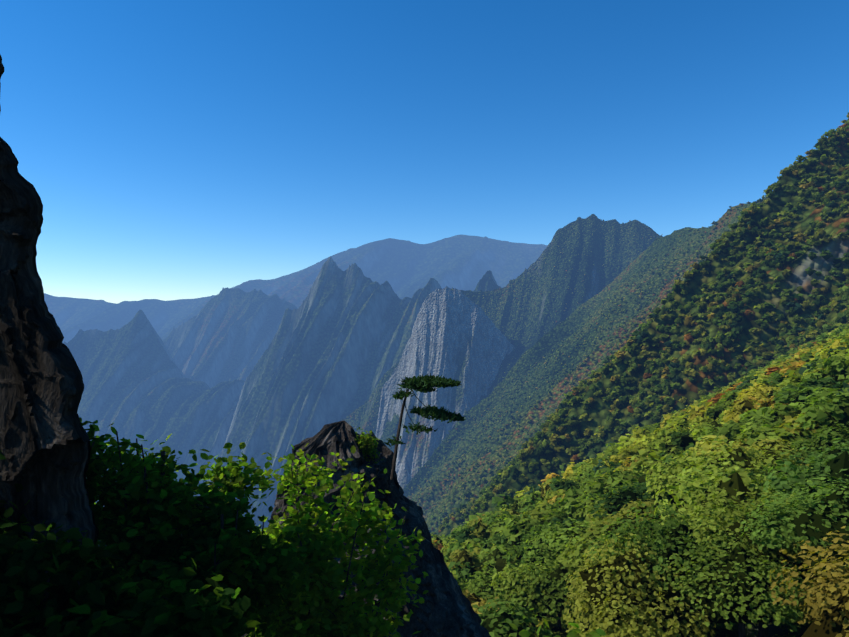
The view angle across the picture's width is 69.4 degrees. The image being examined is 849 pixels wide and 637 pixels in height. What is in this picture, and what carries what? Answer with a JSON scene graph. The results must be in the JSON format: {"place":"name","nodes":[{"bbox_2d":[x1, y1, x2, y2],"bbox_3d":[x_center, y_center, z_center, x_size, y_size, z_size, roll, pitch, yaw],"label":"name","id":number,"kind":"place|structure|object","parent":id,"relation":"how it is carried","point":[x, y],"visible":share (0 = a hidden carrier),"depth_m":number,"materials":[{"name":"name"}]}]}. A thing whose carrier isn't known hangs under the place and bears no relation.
{"place":"outdoors","nodes":[
{"label":"outdoors","id":0,"kind":"place"},
{"bbox_2d":[63,310,244,495],"bbox_3d":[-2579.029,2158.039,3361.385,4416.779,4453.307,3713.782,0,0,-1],"label":"mountain","id":1,"kind":"structure","parent":0,"point":[136,381],"depth_m":4182.88,"materials":[{"name":"blue stone"}]},
{"bbox_2d":[163,287,297,387],"bbox_3d":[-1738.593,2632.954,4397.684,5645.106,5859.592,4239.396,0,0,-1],"label":"mountain","id":2,"kind":"structure","parent":0,"point":[226,334],"depth_m":5461.36,"materials":[{"name":"blue stone"}]},
{"bbox_2d":[44,235,547,342],"bbox_3d":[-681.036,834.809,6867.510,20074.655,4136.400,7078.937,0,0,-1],"label":"distant mountains","id":3,"kind":"structure","parent":0,"point":[405,268],"depth_m":8433.15,"materials":[{"name":"blue stone"}]},
{"bbox_2d":[207,256,500,530],"bbox_3d":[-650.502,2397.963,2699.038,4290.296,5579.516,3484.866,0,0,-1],"label":"mountain","id":4,"kind":"structure","parent":0,"point":[333,353],"depth_m":3447.81,"materials":[{"name":"stone"}]},
{"bbox_2d":[0,0,848,303],"label":"sky","id":5,"kind":"structure","parent":0,"point":[169,149],"materials":[{"name":"blue"}]},
{"bbox_2d":[341,214,662,452],"bbox_3d":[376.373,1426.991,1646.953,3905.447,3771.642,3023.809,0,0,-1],"label":"mountain","id":6,"kind":"structure","parent":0,"point":[615,253],"depth_m":2590.57,"materials":[{"name":"grey stone"}]},
{"bbox_2d":[375,286,514,488],"bbox_3d":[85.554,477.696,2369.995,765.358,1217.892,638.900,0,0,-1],"label":"cliff","id":7,"kind":"structure","parent":6,"relation":"on","point":[456,334],"depth_m":2374.56,"materials":[{"name":"grey stone"}]},
{"bbox_2d":[340,112,848,536],"bbox_3d":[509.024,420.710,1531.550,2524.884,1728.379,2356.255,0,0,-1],"label":"trees","id":8,"kind":"object","parent":6,"relation":"on","point":[687,367],"visible":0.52,"depth_m":443.19,"materials":[{"name":"green plant"}]},
{"bbox_2d":[403,118,848,538],"bbox_3d":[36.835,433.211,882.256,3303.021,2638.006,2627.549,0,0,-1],"label":"forest ridge","id":9,"kind":"structure","parent":0,"point":[598,412],"depth_m":652.60,"materials":[{"name":"green plant"}]},
{"bbox_2d":[520,558,795,636],"bbox_3d":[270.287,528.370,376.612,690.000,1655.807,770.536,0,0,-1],"label":"hillside ground","id":10,"kind":"structure","parent":0,"point":[773,629],"depth_m":33.09,"materials":[{"name":"green plant"}]},
{"bbox_2d":[0,55,98,558],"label":"cliff rock","id":11,"kind":"object","parent":10,"relation":"on","point":[45,449],"visible":0.73,"depth_m":7.06,"materials":[{"name":"black stone"}]},
{"bbox_2d":[0,417,605,636],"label":"bushes","id":12,"kind":"object","parent":10,"relation":"on","point":[166,555],"visible":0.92,"depth_m":9.67,"materials":[{"name":"green plant"}]},
{"bbox_2d":[241,420,490,636],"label":"outcrop rock","id":13,"kind":"object","parent":10,"relation":"on","point":[445,609],"visible":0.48,"depth_m":21.18,"materials":[{"name":"grey stone"}]},
{"bbox_2d":[384,373,464,479],"bbox_3d":[0.020,3.748,21.328,2.838,3.669,3.026,0,0,-1],"label":"pine tree on rock","id":14,"kind":"object","parent":13,"relation":"on","point":[424,384],"visible":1,"depth_m":21.08,"materials":[{"name":"green plant"}]},
{"bbox_2d":[430,321,848,636],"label":"slope forest trees","id":15,"kind":"object","parent":10,"relation":"on","point":[722,511],"visible":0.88,"depth_m":35.93,"materials":[{"name":"green plant"}]}
]}

